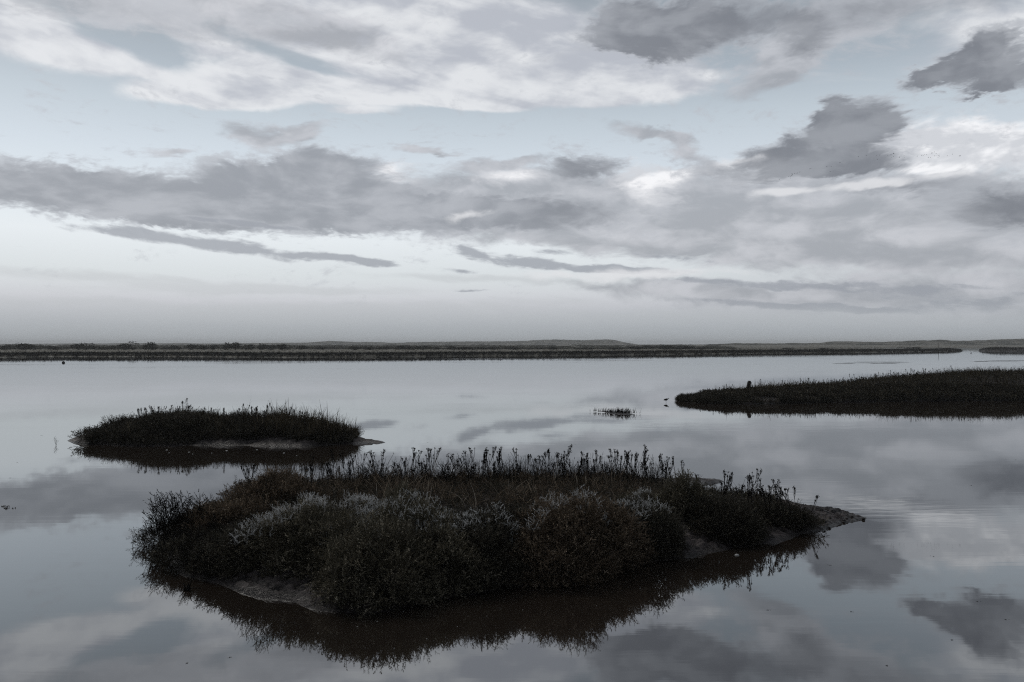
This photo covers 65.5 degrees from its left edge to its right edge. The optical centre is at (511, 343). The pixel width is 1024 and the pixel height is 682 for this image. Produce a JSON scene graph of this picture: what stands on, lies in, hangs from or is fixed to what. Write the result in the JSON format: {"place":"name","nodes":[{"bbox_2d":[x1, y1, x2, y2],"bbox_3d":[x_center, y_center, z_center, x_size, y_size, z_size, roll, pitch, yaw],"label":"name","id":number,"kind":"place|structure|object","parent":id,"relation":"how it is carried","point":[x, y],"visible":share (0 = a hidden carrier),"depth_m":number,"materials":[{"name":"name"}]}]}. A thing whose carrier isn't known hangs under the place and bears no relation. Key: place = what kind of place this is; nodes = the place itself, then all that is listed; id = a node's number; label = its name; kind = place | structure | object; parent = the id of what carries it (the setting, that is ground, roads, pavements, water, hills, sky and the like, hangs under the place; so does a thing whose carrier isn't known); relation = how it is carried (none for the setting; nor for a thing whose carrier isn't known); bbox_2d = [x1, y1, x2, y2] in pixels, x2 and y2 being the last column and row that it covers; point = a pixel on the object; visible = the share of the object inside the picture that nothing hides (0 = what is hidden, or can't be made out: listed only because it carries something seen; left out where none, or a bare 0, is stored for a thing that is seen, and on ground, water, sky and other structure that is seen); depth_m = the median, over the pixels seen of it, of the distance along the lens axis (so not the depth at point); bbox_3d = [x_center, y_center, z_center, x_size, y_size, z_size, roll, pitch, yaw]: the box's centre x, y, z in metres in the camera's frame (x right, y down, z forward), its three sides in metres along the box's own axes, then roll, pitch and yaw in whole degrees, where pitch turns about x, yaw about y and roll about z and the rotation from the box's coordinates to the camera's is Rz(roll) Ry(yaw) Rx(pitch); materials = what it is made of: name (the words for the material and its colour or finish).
{"place":"outdoors","nodes":[
{"label":"outdoors","id":0,"kind":"place"},
{"bbox_2d":[0,343,248,344],"bbox_3d":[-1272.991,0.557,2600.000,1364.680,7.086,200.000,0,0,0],"label":"dunes","id":1,"kind":"structure","parent":0,"point":[139,343],"depth_m":2555.09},
{"bbox_2d":[67,428,384,446],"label":"island","id":2,"kind":"structure","parent":0,"point":[274,441],"depth_m":27.56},
{"bbox_2d":[68,421,128,441],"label":"shrub","id":3,"kind":"object","parent":2,"relation":"on","point":[103,432],"visible":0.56,"depth_m":28.06,"materials":[{"name":"green plant"}]},
{"bbox_2d":[125,410,217,435],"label":"shrub","id":4,"kind":"object","parent":2,"relation":"on","point":[164,417],"visible":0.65,"depth_m":28.19,"materials":[{"name":"green plant"}]},
{"bbox_2d":[155,408,228,421],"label":"shrub","id":5,"kind":"object","parent":2,"relation":"on","point":[192,413],"visible":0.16,"depth_m":29.48,"materials":[{"name":"green plant"}]},
{"bbox_2d":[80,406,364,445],"bbox_3d":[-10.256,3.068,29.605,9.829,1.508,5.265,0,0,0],"label":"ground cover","id":6,"kind":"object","parent":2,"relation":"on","point":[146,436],"visible":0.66,"depth_m":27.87,"materials":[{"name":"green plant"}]},
{"bbox_2d":[135,398,320,420],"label":"dead stalks","id":7,"kind":"object","parent":2,"relation":"on","point":[245,409],"visible":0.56,"depth_m":29.21,"materials":[{"name":"plant"}]},
{"bbox_2d":[101,399,363,441],"bbox_3d":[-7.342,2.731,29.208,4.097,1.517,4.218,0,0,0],"label":"marsh grass","id":8,"kind":"structure","parent":2,"relation":"on","point":[281,411],"depth_m":28.27,"materials":[{"name":"plant"}]},
{"bbox_2d":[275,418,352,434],"bbox_3d":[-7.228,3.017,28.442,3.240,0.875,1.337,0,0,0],"label":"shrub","id":9,"kind":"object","parent":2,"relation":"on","point":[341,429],"visible":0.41,"depth_m":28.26,"materials":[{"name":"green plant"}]},
{"bbox_2d":[240,339,637,344],"bbox_3d":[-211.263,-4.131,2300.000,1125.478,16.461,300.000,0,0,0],"label":"dunes","id":10,"kind":"structure","parent":0,"point":[574,342],"depth_m":2192.94,"materials":[{"name":"sand"}]},
{"bbox_2d":[0,345,931,356],"bbox_3d":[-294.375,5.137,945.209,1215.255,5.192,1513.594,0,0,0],"label":"bank","id":11,"kind":"structure","parent":0,"point":[301,350],"depth_m":274.95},
{"bbox_2d":[0,344,15,349],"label":"bush","id":12,"kind":"object","parent":11,"relation":"on","point":[4,346],"visible":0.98,"depth_m":330.22,"materials":[{"name":"plant"}]},
{"bbox_2d":[13,343,33,349],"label":"bush","id":13,"kind":"object","parent":11,"relation":"on","point":[24,347],"visible":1,"depth_m":328.35,"materials":[{"name":"plant"}]},
{"bbox_2d":[26,345,41,349],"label":"bush","id":14,"kind":"object","parent":11,"relation":"on","point":[34,348],"visible":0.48,"depth_m":354.55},
{"bbox_2d":[48,346,68,349],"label":"bush","id":15,"kind":"object","parent":11,"relation":"on","point":[55,348],"visible":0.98,"depth_m":325.10,"materials":[{"name":"plant"}]},
{"bbox_2d":[69,344,83,349],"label":"bush","id":16,"kind":"object","parent":11,"relation":"on","point":[75,346],"visible":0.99,"depth_m":340.61,"materials":[{"name":"plant"}]},
{"bbox_2d":[78,342,94,349],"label":"bush","id":17,"kind":"object","parent":11,"relation":"on","point":[83,348],"visible":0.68,"depth_m":349.35,"materials":[{"name":"plant"}]},
{"bbox_2d":[86,346,104,349],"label":"bush","id":18,"kind":"object","parent":11,"relation":"on","point":[94,348],"visible":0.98,"depth_m":342.89,"materials":[{"name":"plant"}]},
{"bbox_2d":[116,343,131,349],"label":"bush","id":19,"kind":"object","parent":11,"relation":"on","point":[124,345],"visible":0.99,"depth_m":333.15,"materials":[{"name":"plant"}]},
{"bbox_2d":[129,340,158,349],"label":"bush","id":20,"kind":"object","parent":11,"relation":"on","point":[151,345],"visible":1,"depth_m":337.69,"materials":[{"name":"plant"}]},
{"bbox_2d":[170,345,186,349],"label":"bush","id":21,"kind":"object","parent":11,"relation":"on","point":[176,347],"visible":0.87,"depth_m":351.87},
{"bbox_2d":[187,344,199,349],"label":"bush","id":22,"kind":"object","parent":11,"relation":"on","point":[194,345],"visible":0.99,"depth_m":336.82,"materials":[{"name":"plant"}]},
{"bbox_2d":[198,345,211,349],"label":"bush","id":23,"kind":"object","parent":11,"relation":"on","point":[203,347],"visible":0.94,"depth_m":343.10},
{"bbox_2d":[205,344,218,349],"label":"bush","id":24,"kind":"object","parent":11,"relation":"on","point":[212,347],"visible":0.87,"depth_m":342.74,"materials":[{"name":"plant"}]},
{"bbox_2d":[214,344,234,349],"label":"bush","id":25,"kind":"object","parent":11,"relation":"on","point":[231,347],"visible":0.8,"depth_m":330.91,"materials":[{"name":"plant"}]},
{"bbox_2d":[224,342,242,349],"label":"bush","id":26,"kind":"object","parent":11,"relation":"on","point":[235,344],"visible":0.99,"depth_m":327.67,"materials":[{"name":"plant"}]},
{"bbox_2d":[236,344,254,349],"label":"bush","id":27,"kind":"object","parent":11,"relation":"on","point":[248,347],"visible":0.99,"depth_m":329.07,"materials":[{"name":"plant"}]},
{"bbox_2d":[249,343,267,349],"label":"bush","id":28,"kind":"object","parent":11,"relation":"on","point":[259,346],"visible":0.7,"depth_m":334.21,"materials":[{"name":"plant"}]},
{"bbox_2d":[262,345,279,349],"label":"bush","id":29,"kind":"object","parent":11,"relation":"on","point":[273,347],"visible":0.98,"depth_m":325.57,"materials":[{"name":"plant"}]},
{"bbox_2d":[270,344,286,349],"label":"bush","id":30,"kind":"object","parent":11,"relation":"on","point":[281,347],"visible":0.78,"depth_m":338.93,"materials":[{"name":"plant"}]},
{"bbox_2d":[296,346,308,349],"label":"bush","id":31,"kind":"object","parent":11,"relation":"on","point":[303,347],"visible":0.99,"depth_m":350.22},
{"bbox_2d":[348,346,360,349],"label":"bush","id":32,"kind":"object","parent":11,"relation":"on","point":[353,348],"visible":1,"depth_m":332.11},
{"bbox_2d":[0,344,740,348],"bbox_3d":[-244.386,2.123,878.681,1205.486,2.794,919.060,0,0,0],"label":"scrub","id":33,"kind":"object","parent":11,"relation":"on","point":[329,346],"visible":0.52,"depth_m":596.37,"materials":[{"name":"plant"}]},
{"bbox_2d":[411,346,430,349],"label":"bush","id":34,"kind":"object","parent":11,"relation":"on","point":[421,348],"visible":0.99,"depth_m":341.37,"materials":[{"name":"plant"}]},
{"bbox_2d":[448,347,472,349],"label":"bush","id":35,"kind":"object","parent":11,"relation":"on","point":[462,348],"visible":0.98,"depth_m":345.17,"materials":[{"name":"plant"}]},
{"bbox_2d":[0,347,932,352],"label":"marsh growth","id":36,"kind":"object","parent":11,"relation":"on","point":[17,350],"visible":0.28,"depth_m":338.16,"materials":[{"name":"plant"}]},
{"bbox_2d":[0,347,962,356],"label":"marsh growth","id":37,"kind":"object","parent":11,"relation":"on","point":[261,353],"visible":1,"depth_m":219.57,"materials":[{"name":"plant"}]},
{"bbox_2d":[626,346,655,348],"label":"bush","id":38,"kind":"object","parent":11,"relation":"on","point":[632,347],"visible":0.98,"depth_m":385.54,"materials":[{"name":"plant"}]},
{"bbox_2d":[640,345,667,348],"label":"bush","id":39,"kind":"object","parent":11,"relation":"on","point":[646,346],"visible":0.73,"depth_m":421.73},
{"bbox_2d":[656,345,687,349],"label":"bush","id":40,"kind":"object","parent":11,"relation":"on","point":[666,347],"visible":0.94,"depth_m":370.50,"materials":[{"name":"plant"}]},
{"bbox_2d":[671,346,694,349],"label":"bush","id":41,"kind":"object","parent":11,"relation":"on","point":[681,347],"visible":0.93,"depth_m":370.51,"materials":[{"name":"plant"}]},
{"bbox_2d":[155,481,866,613],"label":"front island","id":42,"kind":"structure","parent":0,"point":[272,587],"depth_m":11.57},
{"bbox_2d":[126,489,223,547],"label":"shrub","id":43,"kind":"object","parent":42,"relation":"on","point":[161,526],"visible":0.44,"depth_m":13.88,"materials":[{"name":"green plant"}]},
{"bbox_2d":[136,519,231,572],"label":"shrub","id":44,"kind":"object","parent":42,"relation":"on","point":[178,541],"visible":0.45,"depth_m":12.56,"materials":[{"name":"green plant"}]},
{"bbox_2d":[170,491,288,535],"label":"shrub","id":45,"kind":"object","parent":42,"relation":"on","point":[234,508],"visible":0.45,"depth_m":13.91,"materials":[{"name":"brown plant"}]},
{"bbox_2d":[178,515,297,579],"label":"shrub","id":46,"kind":"object","parent":42,"relation":"on","point":[215,541],"visible":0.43,"depth_m":11.94,"materials":[{"name":"green plant"}]},
{"bbox_2d":[217,464,326,505],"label":"shrub","id":47,"kind":"object","parent":42,"relation":"on","point":[273,483],"visible":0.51,"depth_m":15.24,"materials":[{"name":"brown plant"}]},
{"bbox_2d":[217,492,376,579],"bbox_3d":[-3.067,2.971,12.330,3.140,1.392,2.260,0,0,0],"label":"shrub","id":48,"kind":"object","parent":42,"relation":"on","point":[289,520],"visible":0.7,"depth_m":11.81,"materials":[{"name":"green plant"}]},
{"bbox_2d":[304,466,308,488],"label":"dead stalk","id":49,"kind":"object","parent":42,"relation":"on","point":[305,468],"visible":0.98,"depth_m":15.45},
{"bbox_2d":[309,465,315,494],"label":"dead stalk","id":50,"kind":"object","parent":42,"relation":"on","point":[310,466],"visible":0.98,"depth_m":15.21,"materials":[{"name":"plant"}]},
{"bbox_2d":[263,506,388,588],"bbox_3d":[-2.485,3.040,11.774,2.429,1.224,1.802,0,0,0],"label":"shrub","id":51,"kind":"object","parent":42,"relation":"on","point":[321,527],"visible":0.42,"depth_m":11.50,"materials":[{"name":"green plant"}]},
{"bbox_2d":[329,448,334,469],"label":"dead stalk","id":52,"kind":"object","parent":42,"relation":"on","point":[331,452],"visible":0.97,"depth_m":17.43,"materials":[{"name":"plant"}]},
{"bbox_2d":[325,489,402,517],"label":"shrub","id":53,"kind":"object","parent":42,"relation":"on","point":[365,504],"visible":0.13,"depth_m":12.65,"materials":[{"name":"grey plant"}]},
{"bbox_2d":[305,511,455,617],"bbox_3d":[-1.817,3.020,11.157,2.199,1.288,2.232,0,0,0],"label":"shrub","id":54,"kind":"object","parent":42,"relation":"on","point":[331,570],"visible":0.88,"depth_m":10.74,"materials":[{"name":"green plant"}]},
{"bbox_2d":[380,449,384,475],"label":"dead stalk","id":55,"kind":"object","parent":42,"relation":"on","point":[381,457],"visible":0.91,"depth_m":17.75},
{"bbox_2d":[374,477,437,531],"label":"shrub","id":56,"kind":"object","parent":42,"relation":"on","point":[400,490],"visible":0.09,"depth_m":12.71,"materials":[{"name":"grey plant"}]},
{"bbox_2d":[347,489,479,574],"bbox_3d":[-1.583,2.914,11.943,2.578,1.495,2.082,0,0,0],"label":"shrub","id":57,"kind":"object","parent":42,"relation":"on","point":[423,519],"visible":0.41,"depth_m":11.93,"materials":[{"name":"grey plant"}]},
{"bbox_2d":[429,447,441,474],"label":"dead stalk","id":58,"kind":"object","parent":42,"relation":"on","point":[437,453],"visible":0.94,"depth_m":17.43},
{"bbox_2d":[391,519,501,598],"bbox_3d":[-1.051,3.087,11.490,1.851,1.066,1.343,0,0,0],"label":"shrub","id":59,"kind":"object","parent":42,"relation":"on","point":[438,547],"visible":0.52,"depth_m":11.18,"materials":[{"name":"green plant"}]},
{"bbox_2d":[279,463,660,509],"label":"undergrowth","id":60,"kind":"object","parent":42,"relation":"on","point":[339,481],"visible":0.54,"depth_m":16.02,"materials":[{"name":"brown plant"}]},
{"bbox_2d":[468,447,476,479],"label":"dead stalk","id":61,"kind":"object","parent":42,"relation":"on","point":[471,451],"visible":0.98,"depth_m":17.52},
{"bbox_2d":[481,452,485,478],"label":"dead stalk","id":62,"kind":"object","parent":42,"relation":"on","point":[484,456],"visible":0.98,"depth_m":17.17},
{"bbox_2d":[445,501,533,592],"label":"shrub","id":63,"kind":"object","parent":42,"relation":"on","point":[475,525],"visible":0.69,"depth_m":11.57,"materials":[{"name":"green plant"}]},
{"bbox_2d":[308,452,671,484],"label":"dead stems","id":64,"kind":"object","parent":42,"relation":"on","point":[467,469],"visible":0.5,"depth_m":17.39,"materials":[{"name":"plant"}]},
{"bbox_2d":[486,446,496,474],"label":"dead stalk","id":65,"kind":"object","parent":42,"relation":"on","point":[493,452],"visible":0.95,"depth_m":17.98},
{"bbox_2d":[160,468,824,605],"bbox_3d":[-0.574,3.144,16.024,11.908,0.856,8.600,0,0,-31],"label":"ground cover","id":66,"kind":"object","parent":42,"relation":"on","point":[484,485],"visible":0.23,"depth_m":15.53,"materials":[{"name":"green plant"}]},
{"bbox_2d":[318,454,676,484],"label":"undergrowth","id":67,"kind":"object","parent":42,"relation":"on","point":[423,471],"visible":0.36,"depth_m":17.48,"materials":[{"name":"plant"}]},
{"bbox_2d":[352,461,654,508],"bbox_3d":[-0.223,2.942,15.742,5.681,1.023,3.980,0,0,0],"label":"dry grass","id":68,"kind":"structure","parent":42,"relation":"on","point":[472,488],"depth_m":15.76,"materials":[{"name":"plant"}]},
{"bbox_2d":[472,498,579,571],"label":"shrub","id":69,"kind":"object","parent":42,"relation":"on","point":[511,510],"visible":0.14,"depth_m":12.18,"materials":[{"name":"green plant"}]},
{"bbox_2d":[527,454,530,467],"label":"dead stalk","id":70,"kind":"object","parent":42,"relation":"on","point":[528,455],"visible":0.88,"depth_m":17.76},
{"bbox_2d":[491,524,622,589],"bbox_3d":[0.572,3.158,11.843,2.091,1.016,1.316,0,0,16],"label":"shrub","id":71,"kind":"object","parent":42,"relation":"on","point":[558,552],"visible":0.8,"depth_m":11.56,"materials":[{"name":"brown plant"}]},
{"bbox_2d":[561,450,568,477],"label":"dead stalk","id":72,"kind":"object","parent":42,"relation":"on","point":[564,458],"visible":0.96,"depth_m":17.25,"materials":[{"name":"plant"}]},
{"bbox_2d":[564,444,571,471],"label":"dead stalk","id":73,"kind":"object","parent":42,"relation":"on","point":[569,454],"visible":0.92,"depth_m":17.55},
{"bbox_2d":[507,484,645,587],"bbox_3d":[0.766,2.932,12.422,2.149,1.454,2.042,0,0,-40],"label":"shrub","id":74,"kind":"object","parent":42,"relation":"on","point":[557,515],"visible":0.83,"depth_m":12.03,"materials":[{"name":"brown plant"}]},
{"bbox_2d":[567,493,658,572],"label":"shrub","id":75,"kind":"object","parent":42,"relation":"on","point":[611,515],"visible":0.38,"depth_m":12.46,"materials":[{"name":"green plant"}]},
{"bbox_2d":[614,450,618,477],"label":"dead stalk","id":76,"kind":"object","parent":42,"relation":"on","point":[616,458],"visible":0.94,"depth_m":17.82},
{"bbox_2d":[625,454,634,482],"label":"dead stalk","id":77,"kind":"object","parent":42,"relation":"on","point":[628,464],"visible":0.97,"depth_m":17.45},
{"bbox_2d":[613,484,677,513],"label":"shrub","id":78,"kind":"object","parent":42,"relation":"on","point":[645,491],"visible":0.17,"depth_m":14.61,"materials":[{"name":"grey plant"}]},
{"bbox_2d":[604,491,693,563],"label":"shrub","id":79,"kind":"object","parent":42,"relation":"on","point":[658,517],"visible":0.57,"depth_m":12.98,"materials":[{"name":"green plant"}]},
{"bbox_2d":[654,467,713,522],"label":"shrub","id":80,"kind":"object","parent":42,"relation":"on","point":[684,486],"visible":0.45,"depth_m":14.58,"materials":[{"name":"green plant"}]},
{"bbox_2d":[723,469,728,493],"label":"dead stalk","id":81,"kind":"object","parent":42,"relation":"on","point":[724,479],"visible":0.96,"depth_m":14.95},
{"bbox_2d":[678,491,774,547],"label":"shrub","id":82,"kind":"object","parent":42,"relation":"on","point":[722,511],"visible":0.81,"depth_m":14.00,"materials":[{"name":"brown plant"}]},
{"bbox_2d":[723,475,730,499],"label":"dead stalk","id":83,"kind":"object","parent":42,"relation":"on","point":[729,477],"visible":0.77,"depth_m":15.20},
{"bbox_2d":[727,472,733,488],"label":"dead stalk","id":84,"kind":"object","parent":42,"relation":"on","point":[731,476],"visible":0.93,"depth_m":15.08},
{"bbox_2d":[685,477,784,531],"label":"marsh grass","id":85,"kind":"structure","parent":42,"relation":"on","point":[745,496],"depth_m":16.09,"materials":[{"name":"plant"}]},
{"bbox_2d":[708,512,765,547],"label":"shrub","id":86,"kind":"object","parent":42,"relation":"on","point":[748,535],"visible":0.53,"depth_m":13.80,"materials":[{"name":"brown plant"}]},
{"bbox_2d":[747,473,751,504],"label":"dead stalk","id":87,"kind":"object","parent":42,"relation":"on","point":[749,476],"visible":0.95,"depth_m":14.81,"materials":[{"name":"plant"}]},
{"bbox_2d":[746,468,761,500],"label":"dead stalk","id":88,"kind":"object","parent":42,"relation":"on","point":[756,475],"visible":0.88,"depth_m":15.56,"materials":[{"name":"plant"}]},
{"bbox_2d":[768,485,773,506],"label":"dead stalk","id":89,"kind":"object","parent":42,"relation":"on","point":[770,492],"visible":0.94,"depth_m":14.96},
{"bbox_2d":[771,479,780,503],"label":"dead stalk","id":90,"kind":"object","parent":42,"relation":"on","point":[773,481],"visible":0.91,"depth_m":15.34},
{"bbox_2d":[774,483,780,502],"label":"dead stalk","id":91,"kind":"object","parent":42,"relation":"on","point":[775,487],"visible":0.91,"depth_m":15.31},
{"bbox_2d":[734,498,828,530],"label":"shrub","id":92,"kind":"object","parent":42,"relation":"on","point":[796,514],"visible":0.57,"depth_m":14.79,"materials":[{"name":"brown plant"}]},
{"bbox_2d":[779,486,792,510],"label":"dead stalk","id":93,"kind":"object","parent":42,"relation":"on","point":[783,493],"visible":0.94,"depth_m":15.03,"materials":[{"name":"plant"}]},
{"bbox_2d":[0,347,1023,681],"bbox_3d":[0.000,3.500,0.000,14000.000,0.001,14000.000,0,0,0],"label":"water","id":94,"kind":"structure","parent":0,"point":[878,595],"depth_m":15.16,"materials":[{"name":"liquid"}]},
{"bbox_2d":[183,580,201,590],"bbox_3d":[-4.540,3.442,11.294,0.262,0.186,0.048,0,0,-7],"label":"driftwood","id":95,"kind":"object","parent":94,"relation":"in","point":[187,588],"visible":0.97,"depth_m":11.29,"materials":[{"name":"wood"}]},
{"bbox_2d":[600,411,632,414],"bbox_3d":[5.181,3.537,40.178,1.434,0.204,2.833,0,0,-42],"label":"mud islet","id":96,"kind":"object","parent":94,"relation":"in","point":[620,413],"visible":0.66,"depth_m":39.61,"materials":[{"name":"soil"}]},
{"bbox_2d":[980,348,1023,350],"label":"islet","id":97,"kind":"object","parent":94,"relation":"in","point":[1004,350],"visible":0.45,"depth_m":364.44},
{"bbox_2d":[979,346,1023,350],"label":"marsh growth","id":98,"kind":"object","parent":97,"relation":"on","point":[1000,347],"visible":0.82,"depth_m":370.82,"materials":[{"name":"plant"}]},
{"bbox_2d":[0,0,1023,343],"label":"sky","id":99,"kind":"structure","parent":0,"point":[172,171],"materials":[{"name":"grey"}]},
{"bbox_2d":[661,477,722,484],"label":"mud spit","id":100,"kind":"structure","parent":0,"point":[708,481],"depth_m":20.01,"materials":[{"name":"soil"}]},
{"bbox_2d":[625,344,1023,347],"bbox_3d":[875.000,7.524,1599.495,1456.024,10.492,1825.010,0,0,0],"label":"marsh","id":101,"kind":"structure","parent":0,"point":[923,346],"depth_m":791.70,"materials":[{"name":"plant"}]},
{"bbox_2d":[676,374,1023,403],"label":"island","id":102,"kind":"structure","parent":0,"point":[847,400],"depth_m":48.26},
{"bbox_2d":[674,389,735,403],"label":"ground cover","id":103,"kind":"object","parent":102,"relation":"on","point":[704,397],"visible":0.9,"depth_m":47.06,"materials":[{"name":"green plant"}]},
{"bbox_2d":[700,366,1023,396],"bbox_3d":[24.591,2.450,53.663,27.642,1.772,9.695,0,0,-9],"label":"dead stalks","id":104,"kind":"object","parent":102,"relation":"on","point":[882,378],"visible":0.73,"depth_m":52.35,"materials":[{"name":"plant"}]},
{"bbox_2d":[702,379,1023,403],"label":"ground cover","id":105,"kind":"object","parent":102,"relation":"on","point":[1013,396],"visible":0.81,"depth_m":48.71,"materials":[{"name":"green plant"}]},
{"bbox_2d":[700,366,1023,402],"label":"marsh grass","id":106,"kind":"structure","parent":0,"point":[898,379],"depth_m":51.48,"materials":[{"name":"plant"}]},
{"bbox_2d":[709,339,1023,344],"bbox_3d":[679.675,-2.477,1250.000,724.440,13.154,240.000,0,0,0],"label":"dunes","id":107,"kind":"structure","parent":0,"point":[980,342],"depth_m":1186.14,"materials":[{"name":"sand"}]},
{"bbox_2d":[989,360,1023,360],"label":"mud bank","id":108,"kind":"structure","parent":0,"point":[1006,360],"depth_m":163.98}
]}

